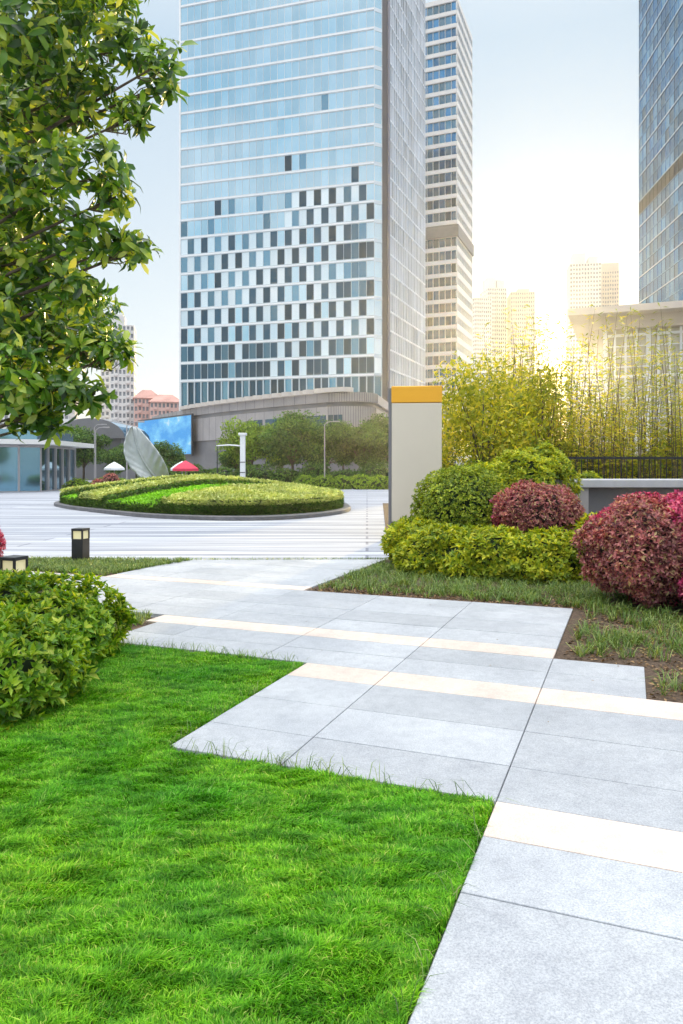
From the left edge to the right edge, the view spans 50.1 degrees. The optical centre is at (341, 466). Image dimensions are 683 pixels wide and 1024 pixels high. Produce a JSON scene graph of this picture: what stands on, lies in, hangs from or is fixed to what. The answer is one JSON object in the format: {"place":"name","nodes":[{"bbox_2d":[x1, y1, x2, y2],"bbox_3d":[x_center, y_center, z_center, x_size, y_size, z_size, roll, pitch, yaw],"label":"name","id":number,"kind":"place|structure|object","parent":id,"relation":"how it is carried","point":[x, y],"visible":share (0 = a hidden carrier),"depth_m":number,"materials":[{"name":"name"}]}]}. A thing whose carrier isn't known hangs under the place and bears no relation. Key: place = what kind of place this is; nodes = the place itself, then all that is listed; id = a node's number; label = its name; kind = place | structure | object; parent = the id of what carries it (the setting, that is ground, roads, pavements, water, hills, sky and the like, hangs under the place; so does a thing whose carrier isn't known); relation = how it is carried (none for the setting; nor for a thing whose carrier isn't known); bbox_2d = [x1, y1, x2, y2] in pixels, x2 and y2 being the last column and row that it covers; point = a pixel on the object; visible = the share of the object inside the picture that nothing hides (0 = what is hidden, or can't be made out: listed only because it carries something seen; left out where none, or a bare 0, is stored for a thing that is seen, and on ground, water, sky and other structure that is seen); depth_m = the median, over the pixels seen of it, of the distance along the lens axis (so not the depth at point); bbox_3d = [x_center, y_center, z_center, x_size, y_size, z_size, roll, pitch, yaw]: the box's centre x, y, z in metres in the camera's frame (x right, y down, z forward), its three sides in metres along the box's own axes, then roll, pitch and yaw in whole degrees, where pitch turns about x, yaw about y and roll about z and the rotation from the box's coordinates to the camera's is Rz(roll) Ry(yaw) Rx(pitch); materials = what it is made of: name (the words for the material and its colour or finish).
{"place":"outdoors","nodes":[
{"label":"outdoors","id":0,"kind":"place"},
{"bbox_2d":[0,404,77,428],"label":"apartment block","id":1,"kind":"structure","parent":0,"point":[71,415],"depth_m":321.99,"materials":[{"name":"tile"}]},
{"bbox_2d":[0,429,93,491],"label":"glass shop building","id":2,"kind":"structure","parent":0,"point":[31,464],"depth_m":46.93,"materials":[{"name":"glass"}]},
{"bbox_2d":[60,419,124,425],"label":"office block","id":3,"kind":"structure","parent":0,"point":[65,420],"depth_m":120.56,"materials":[{"name":"concrete"}]},
{"bbox_2d":[64,418,149,479],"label":"curved roof hall","id":4,"kind":"structure","parent":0,"point":[116,432],"depth_m":88.00,"materials":[{"name":"grey glass"}]},
{"bbox_2d":[101,314,123,418],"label":"apartment tower","id":5,"kind":"structure","parent":0,"point":[105,377],"depth_m":340.31,"materials":[{"name":"tile"}]},
{"bbox_2d":[118,443,136,478],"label":"street tree","id":6,"kind":"object","parent":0,"point":[120,446],"visible":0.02,"depth_m":81.25,"materials":[{"name":"green plant"}]},
{"bbox_2d":[0,482,388,559],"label":"road","id":7,"kind":"structure","parent":0,"point":[35,524],"depth_m":17.49,"materials":[{"name":"grey concrete"}]},
{"bbox_2d":[62,426,98,467],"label":"street tree","id":8,"kind":"object","parent":7,"relation":"on","point":[78,428],"visible":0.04,"depth_m":72.32,"materials":[{"name":"green plant"}]},
{"bbox_2d":[67,429,112,479],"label":"street tree","id":9,"kind":"object","parent":7,"relation":"on","point":[86,455],"visible":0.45,"depth_m":67.58,"materials":[{"name":"green plant"}]},
{"bbox_2d":[61,477,124,488],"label":"roadside hedge","id":10,"kind":"object","parent":7,"relation":"on","point":[76,482],"visible":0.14,"depth_m":49.71,"materials":[{"name":"green plant"}]},
{"bbox_2d":[94,424,106,477],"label":"street lamp","id":11,"kind":"object","parent":7,"relation":"on","point":[94,446],"visible":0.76,"depth_m":65.97,"materials":[{"name":"grey metal"}]},
{"bbox_2d":[95,427,109,477],"bbox_3d":[-18.995,-0.790,58.000,1.189,4.780,0.180,0,0,0],"label":"street lamp","id":12,"kind":"object","parent":7,"relation":"on","point":[95,448],"visible":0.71,"depth_m":57.96,"materials":[{"name":"grey metal"}]},
{"bbox_2d":[93,447,129,474],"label":"street tree","id":13,"kind":"object","parent":7,"relation":"on","point":[109,456],"visible":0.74,"depth_m":65.31,"materials":[{"name":"green plant"}]},
{"bbox_2d":[104,462,124,472],"bbox_3d":[-17.400,0.600,56.000,1.478,2.000,1.478,0,0,22],"label":"parasol","id":14,"kind":"object","parent":7,"relation":"on","point":[114,466],"visible":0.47,"depth_m":55.52,"materials":[{"name":"white fabric"}]},
{"bbox_2d":[126,421,144,479],"bbox_3d":[-12.995,-0.640,46.000,1.189,4.480,0.180,0,0,0],"label":"street lamp","id":15,"kind":"object","parent":7,"relation":"on","point":[126,462],"visible":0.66,"depth_m":45.97,"materials":[{"name":"grey metal"}]},
{"bbox_2d":[152,440,185,467],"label":"street tree","id":16,"kind":"object","parent":7,"relation":"on","point":[171,457],"visible":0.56,"depth_m":61.63,"materials":[{"name":"green plant"}]},
{"bbox_2d":[172,460,197,474],"bbox_3d":[-9.600,0.600,45.000,1.478,2.000,1.478,0,0,-22],"label":"parasol","id":17,"kind":"object","parent":7,"relation":"on","point":[185,465],"visible":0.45,"depth_m":44.51,"materials":[{"name":"red fabric"}]},
{"bbox_2d":[54,472,350,520],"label":"roundabout island","id":18,"kind":"structure","parent":7,"relation":"on","point":[211,497],"depth_m":24.19,"materials":[{"name":"plant"}]},
{"bbox_2d":[123,426,168,477],"bbox_3d":[-9.520,-0.204,35.772,2.138,3.670,0.777,0,0,0],"label":"leaf sculpture","id":19,"kind":"object","parent":18,"relation":"on","point":[143,458],"visible":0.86,"depth_m":35.81,"materials":[{"name":"metal"}]},
{"bbox_2d":[216,433,246,476],"bbox_3d":[-7.516,-0.360,50.000,2.072,3.920,0.520,0,0,0],"label":"pylon sign","id":20,"kind":"object","parent":7,"relation":"on","point":[242,445],"visible":0.69,"depth_m":49.83,"materials":[{"name":"metal"}]},
{"bbox_2d":[216,443,247,471],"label":"street tree","id":21,"kind":"object","parent":7,"relation":"on","point":[225,461],"visible":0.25,"depth_m":65.60,"materials":[{"name":"green plant"}]},
{"bbox_2d":[215,415,282,464],"bbox_3d":[-7.257,-1.263,60.043,5.982,5.737,5.521,0,0,5],"label":"street tree","id":22,"kind":"object","parent":7,"relation":"on","point":[251,429],"visible":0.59,"depth_m":58.98,"materials":[{"name":"green plant"}]},
{"bbox_2d":[264,450,301,469],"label":"street tree","id":23,"kind":"object","parent":7,"relation":"on","point":[281,462],"visible":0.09,"depth_m":68.15,"materials":[{"name":"green plant"}]},
{"bbox_2d":[253,409,329,469],"bbox_3d":[-4.013,-1.508,57.897,5.564,6.226,5.966,0,0,42],"label":"street tree","id":24,"kind":"object","parent":7,"relation":"on","point":[292,433],"visible":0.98,"depth_m":57.15,"materials":[{"name":"green plant"}]},
{"bbox_2d":[136,460,451,482],"bbox_3d":[-3.157,0.570,56.113,25.489,2.431,3.140,0,0,0],"label":"roadside hedge","id":25,"kind":"object","parent":7,"relation":"on","point":[287,474],"visible":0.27,"depth_m":55.69,"materials":[{"name":"green plant"}]},
{"bbox_2d":[305,425,354,470],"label":"street tree","id":26,"kind":"object","parent":7,"relation":"on","point":[341,456],"visible":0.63,"depth_m":59.14,"materials":[{"name":"green plant"}]},
{"bbox_2d":[324,421,339,476],"bbox_3d":[-0.695,-0.840,52.000,1.189,4.880,0.180,0,0,0],"label":"street lamp","id":27,"kind":"object","parent":7,"relation":"on","point":[324,444],"visible":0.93,"depth_m":51.96,"materials":[{"name":"grey metal"}]},
{"bbox_2d":[318,419,352,469],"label":"street tree","id":28,"kind":"object","parent":7,"relation":"on","point":[337,426],"visible":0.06,"depth_m":71.90,"materials":[{"name":"green plant"}]},
{"bbox_2d":[294,474,387,489],"bbox_3d":[2.722,1.091,52.030,12.548,1.295,2.021,0,0,0],"label":"roadside hedge","id":29,"kind":"object","parent":7,"relation":"on","point":[363,481],"visible":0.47,"depth_m":51.65,"materials":[{"name":"green plant"}]},
{"bbox_2d":[331,423,387,472],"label":"street tree","id":30,"kind":"object","parent":7,"relation":"on","point":[363,444],"visible":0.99,"depth_m":59.12,"materials":[{"name":"green plant"}]},
{"bbox_2d":[351,421,386,464],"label":"street tree","id":31,"kind":"object","parent":7,"relation":"on","point":[372,430],"visible":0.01,"depth_m":70.04,"materials":[{"name":"green plant"}]},
{"bbox_2d":[359,413,387,464],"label":"street tree","id":32,"kind":"object","parent":7,"relation":"on","point":[372,423],"visible":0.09,"depth_m":61.39,"materials":[{"name":"green plant"}]},
{"bbox_2d":[442,420,472,460],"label":"street tree","id":33,"kind":"object","parent":7,"relation":"on","point":[443,433],"visible":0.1,"depth_m":64.67,"materials":[{"name":"green plant"}]},
{"bbox_2d":[568,300,682,455],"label":"building","id":34,"kind":"structure","parent":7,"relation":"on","point":[673,311],"depth_m":33.80,"materials":[{"name":"beige glass"}]},
{"bbox_2d":[0,642,493,1023],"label":"lawn","id":35,"kind":"structure","parent":0,"point":[439,940],"depth_m":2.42,"materials":[{"name":"plant"}]},
{"bbox_2d":[121,635,516,1013],"bbox_3d":[-0.397,1.520,4.401,1.496,0.100,5.345,0,0,-24],"label":"long grass fringe","id":36,"kind":"object","parent":35,"relation":"on","point":[279,760],"visible":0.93,"depth_m":3.82,"materials":[{"name":"green plant"}]},
{"bbox_2d":[85,480,492,1022],"bbox_3d":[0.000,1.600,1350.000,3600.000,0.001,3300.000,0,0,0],"label":"ground","id":37,"kind":"structure","parent":0,"point":[475,854],"depth_m":2.63,"materials":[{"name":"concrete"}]},
{"bbox_2d":[110,316,135,425],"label":"apartment tower","id":38,"kind":"structure","parent":37,"relation":"on","point":[123,383],"depth_m":311.24,"materials":[{"name":"tile"}]},
{"bbox_2d":[132,390,156,426],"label":"red roof apartments","id":39,"kind":"structure","parent":37,"relation":"on","point":[142,398],"depth_m":301.16,"materials":[{"name":"tile"}]},
{"bbox_2d":[148,395,178,418],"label":"red roof apartments","id":40,"kind":"structure","parent":37,"relation":"on","point":[161,404],"depth_m":291.67,"materials":[{"name":"tile"}]},
{"bbox_2d":[152,392,387,474],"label":"curved storeys","id":41,"kind":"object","parent":37,"relation":"on","point":[204,448],"visible":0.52,"depth_m":124.35,"materials":[{"name":"grey concrete"}]},
{"bbox_2d":[138,413,192,455],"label":"led screen","id":42,"kind":"object","parent":41,"relation":"attached to","point":[175,429],"visible":0.64,"depth_m":146.91,"materials":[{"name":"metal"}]},
{"bbox_2d":[179,387,352,409],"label":"roof parapet","id":43,"kind":"object","parent":41,"relation":"on","point":[276,395],"visible":0.91,"depth_m":121.64,"materials":[{"name":"white concrete"}]},
{"bbox_2d":[161,392,377,439],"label":"panel joints","id":44,"kind":"object","parent":41,"relation":"on","point":[374,409],"visible":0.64,"depth_m":111.94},
{"bbox_2d":[248,415,341,428],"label":"dark window band","id":45,"kind":"object","parent":41,"relation":"attached to","point":[271,421],"depth_m":113.77,"materials":[{"name":"grey glass"}]},
{"bbox_2d":[179,0,425,410],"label":"office tower","id":46,"kind":"structure","parent":37,"relation":"on","point":[302,194],"depth_m":156.08,"materials":[{"name":"blue glass"}]},
{"bbox_2d":[13,0,638,437],"label":"sky","id":47,"kind":"structure","parent":0,"point":[555,83],"materials":[{"name":"white"}]},
{"bbox_2d":[28,559,682,1023],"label":"stone path","id":48,"kind":"structure","parent":0,"point":[572,911],"depth_m":4.09,"materials":[{"name":"grey stone"}]},
{"bbox_2d":[34,503,682,702],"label":"planting bed soil","id":49,"kind":"structure","parent":0,"point":[575,616],"depth_m":6.96,"materials":[{"name":"brown soil"}]},
{"bbox_2d":[0,529,5,556],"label":"red bush","id":50,"kind":"object","parent":49,"relation":"on","point":[2,544],"visible":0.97,"depth_m":12.19,"materials":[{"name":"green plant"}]},
{"bbox_2d":[0,555,27,574],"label":"bollard lamp","id":51,"kind":"object","parent":49,"relation":"on","point":[16,562],"visible":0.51,"depth_m":8.33,"materials":[{"name":"black metal"}]},
{"bbox_2d":[0,564,137,731],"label":"clipped hedge","id":52,"kind":"object","parent":49,"relation":"on","point":[51,633],"visible":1,"depth_m":5.11,"materials":[{"name":"green plant"}]},
{"bbox_2d":[70,528,89,560],"bbox_3d":[-4.370,1.304,12.250,0.250,0.559,0.250,0,0,14],"label":"bollard lamp","id":53,"kind":"object","parent":49,"relation":"on","point":[80,537],"visible":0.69,"depth_m":12.16,"materials":[{"name":"black metal"}]},
{"bbox_2d":[3,555,192,575],"bbox_3d":[-6.169,1.531,12.415,7.277,0.107,2.162,0,0,17],"label":"liriope groundcover","id":54,"kind":"object","parent":49,"relation":"on","point":[115,565],"visible":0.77,"depth_m":11.58,"materials":[{"name":"green plant"}]},
{"bbox_2d":[0,0,197,449],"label":"magnolia tree","id":55,"kind":"object","parent":49,"relation":"on","point":[47,88],"visible":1,"depth_m":4.55,"materials":[{"name":"green plant"}]},
{"bbox_2d":[115,608,151,629],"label":"liriope groundcover","id":56,"kind":"object","parent":49,"relation":"on","point":[142,615],"visible":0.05,"depth_m":7.56,"materials":[{"name":"green plant"}]},
{"bbox_2d":[189,557,388,559],"bbox_3d":[-0.826,1.550,12.407,3.628,0.080,0.270,0,0,-2],"label":"grass strip","id":57,"kind":"object","parent":49,"relation":"on","point":[331,558],"depth_m":12.40,"materials":[{"name":"green plant"}]},
{"bbox_2d":[388,386,441,527],"bbox_3d":[1.653,-0.110,16.401,1.185,3.380,0.330,0,0,6],"label":"totem sign","id":58,"kind":"object","parent":49,"relation":"on","point":[414,435],"visible":0.59,"depth_m":16.25,"materials":[{"name":"beige metal"}]},
{"bbox_2d":[421,380,484,469],"bbox_3d":[2.544,-0.282,18.450,2.018,3.769,2.438,0,0,41],"label":"feathery tree","id":59,"kind":"object","parent":49,"relation":"on","point":[454,436],"visible":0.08,"depth_m":18.29,"materials":[{"name":"green plant"}]},
{"bbox_2d":[410,463,509,528],"bbox_3d":[2.021,0.766,12.062,1.804,1.676,1.731,0,0,0],"label":"round bush","id":60,"kind":"object","parent":49,"relation":"on","point":[462,495],"visible":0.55,"depth_m":11.58,"materials":[{"name":"green plant"}]},
{"bbox_2d":[316,559,610,607],"bbox_3d":[2.150,1.513,10.999,4.086,0.142,5.282,0,0,19],"label":"liriope groundcover","id":61,"kind":"object","parent":49,"relation":"on","point":[382,568],"visible":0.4,"depth_m":9.34,"materials":[{"name":"green plant"}]},
{"bbox_2d":[378,511,601,585],"bbox_3d":[2.155,1.147,10.856,3.994,1.053,1.990,0,0,32],"label":"hedge","id":62,"kind":"object","parent":49,"relation":"on","point":[425,545],"visible":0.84,"depth_m":10.17,"materials":[{"name":"green plant"}]},
{"bbox_2d":[443,344,540,464],"bbox_3d":[4.032,-0.859,19.556,2.666,4.925,2.903,0,0,33],"label":"feathery tree","id":63,"kind":"object","parent":49,"relation":"on","point":[487,373],"visible":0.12,"depth_m":19.31,"materials":[{"name":"green plant"}]},
{"bbox_2d":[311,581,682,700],"bbox_3d":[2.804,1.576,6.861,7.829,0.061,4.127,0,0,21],"label":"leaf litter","id":64,"kind":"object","parent":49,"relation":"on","point":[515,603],"visible":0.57,"depth_m":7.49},
{"bbox_2d":[431,351,562,469],"bbox_3d":[3.686,-0.554,17.266,2.980,4.314,3.592,0,0,43],"label":"feathery tree","id":65,"kind":"object","parent":49,"relation":"on","point":[471,416],"visible":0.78,"depth_m":16.87,"materials":[{"name":"green plant"}]},
{"bbox_2d":[451,365,585,462],"bbox_3d":[5.173,-0.828,22.619,4.424,4.864,3.844,0,0,-34],"label":"feathery tree","id":66,"kind":"object","parent":49,"relation":"on","point":[529,396],"visible":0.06,"depth_m":22.54,"materials":[{"name":"green plant"}]},
{"bbox_2d":[475,440,583,501],"bbox_3d":[3.397,0.363,13.976,2.363,1.779,1.818,0,0,0],"label":"yellow bush","id":67,"kind":"object","parent":49,"relation":"on","point":[540,463],"visible":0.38,"depth_m":13.61,"materials":[{"name":"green plant"}]},
{"bbox_2d":[489,478,585,532],"bbox_3d":[2.950,0.781,10.981,1.440,1.227,1.359,0,0,0],"label":"red bush","id":68,"kind":"object","parent":49,"relation":"on","point":[530,505],"visible":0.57,"depth_m":10.61,"materials":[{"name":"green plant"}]},
{"bbox_2d":[496,355,585,477],"bbox_3d":[4.917,-0.645,18.173,2.641,4.497,2.554,0,0,-25],"label":"feathery tree","id":69,"kind":"object","parent":49,"relation":"on","point":[541,410],"visible":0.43,"depth_m":17.88,"materials":[{"name":"green plant"}]},
{"bbox_2d":[465,432,682,478],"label":"green shrub row","id":70,"kind":"object","parent":49,"relation":"on","point":[662,465],"visible":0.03,"depth_m":20.41,"materials":[{"name":"green plant"}]},
{"bbox_2d":[476,303,682,478],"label":"bamboo clump","id":71,"kind":"object","parent":49,"relation":"on","point":[671,448],"visible":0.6,"depth_m":18.75,"materials":[{"name":"green plant"}]},
{"bbox_2d":[567,375,640,465],"bbox_3d":[7.676,-0.538,21.811,2.324,4.283,2.830,0,0,-16],"label":"feathery tree","id":72,"kind":"object","parent":49,"relation":"on","point":[597,420],"visible":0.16,"depth_m":21.61,"materials":[{"name":"green plant"}]},
{"bbox_2d":[564,588,682,695],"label":"liriope groundcover","id":73,"kind":"object","parent":49,"relation":"on","point":[648,621],"visible":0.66,"depth_m":6.70,"materials":[{"name":"green plant"}]},
{"bbox_2d":[568,456,682,478],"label":"metal fence","id":74,"kind":"object","parent":49,"relation":"on","point":[621,457],"visible":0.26,"depth_m":16.80,"materials":[{"name":"black metal"}]},
{"bbox_2d":[569,491,682,607],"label":"red bush","id":75,"kind":"object","parent":49,"relation":"on","point":[634,549],"visible":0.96,"depth_m":7.96,"materials":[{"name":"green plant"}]},
{"bbox_2d":[572,488,682,516],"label":"planter wall","id":76,"kind":"structure","parent":49,"relation":"on","point":[594,500],"depth_m":14.25,"materials":[{"name":"grey concrete"}]},
{"bbox_2d":[555,479,682,487],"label":"coping","id":77,"kind":"object","parent":76,"relation":"on","point":[632,483],"depth_m":14.00,"materials":[{"name":"concrete"}]},
{"bbox_2d":[662,489,682,600],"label":"crimson bush","id":78,"kind":"object","parent":49,"relation":"on","point":[674,499],"visible":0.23,"depth_m":7.96,"materials":[{"name":"red plant"}]},
{"bbox_2d":[426,0,473,465],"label":"striped office tower","id":79,"kind":"structure","parent":0,"point":[449,250],"depth_m":222.64,"materials":[{"name":"white glass"}]},
{"bbox_2d":[472,297,491,455],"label":"apartment tower","id":80,"kind":"structure","parent":0,"point":[481,312],"depth_m":701.14,"materials":[{"name":"tile"}]},
{"bbox_2d":[480,278,506,431],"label":"apartment tower","id":81,"kind":"structure","parent":0,"point":[494,289],"depth_m":716.34,"materials":[{"name":"tile"}]},
{"bbox_2d":[507,289,534,397],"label":"apartment tower","id":82,"kind":"structure","parent":0,"point":[518,300],"depth_m":699.25,"materials":[{"name":"tile"}]},
{"bbox_2d":[566,253,600,448],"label":"apartment tower","id":83,"kind":"structure","parent":0,"point":[583,284],"depth_m":698.30,"materials":[{"name":"tile"}]},
{"bbox_2d":[573,470,602,478],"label":"yellow bush","id":84,"kind":"object","parent":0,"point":[588,475],"visible":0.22,"depth_m":16.19,"materials":[{"name":"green plant"}]},
{"bbox_2d":[601,262,618,434],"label":"apartment tower","id":85,"kind":"structure","parent":0,"point":[609,284],"depth_m":703.35,"materials":[{"name":"concrete"}]},
{"bbox_2d":[638,0,682,303],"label":"blue glass tower","id":86,"kind":"structure","parent":0,"point":[660,152],"depth_m":82.36,"materials":[{"name":"glass"}]},
{"bbox_3d":[-14.265,1.394,43.444,3.856,0.594,1.975,0,0,0],"label":"flower bed","id":87,"kind":"object","parent":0,"visible":0},
{"bbox_2d":[91,473,119,483],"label":"red maple shrub","id":88,"kind":"object","parent":87,"relation":"on","point":[112,477],"visible":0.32,"depth_m":43.76,"materials":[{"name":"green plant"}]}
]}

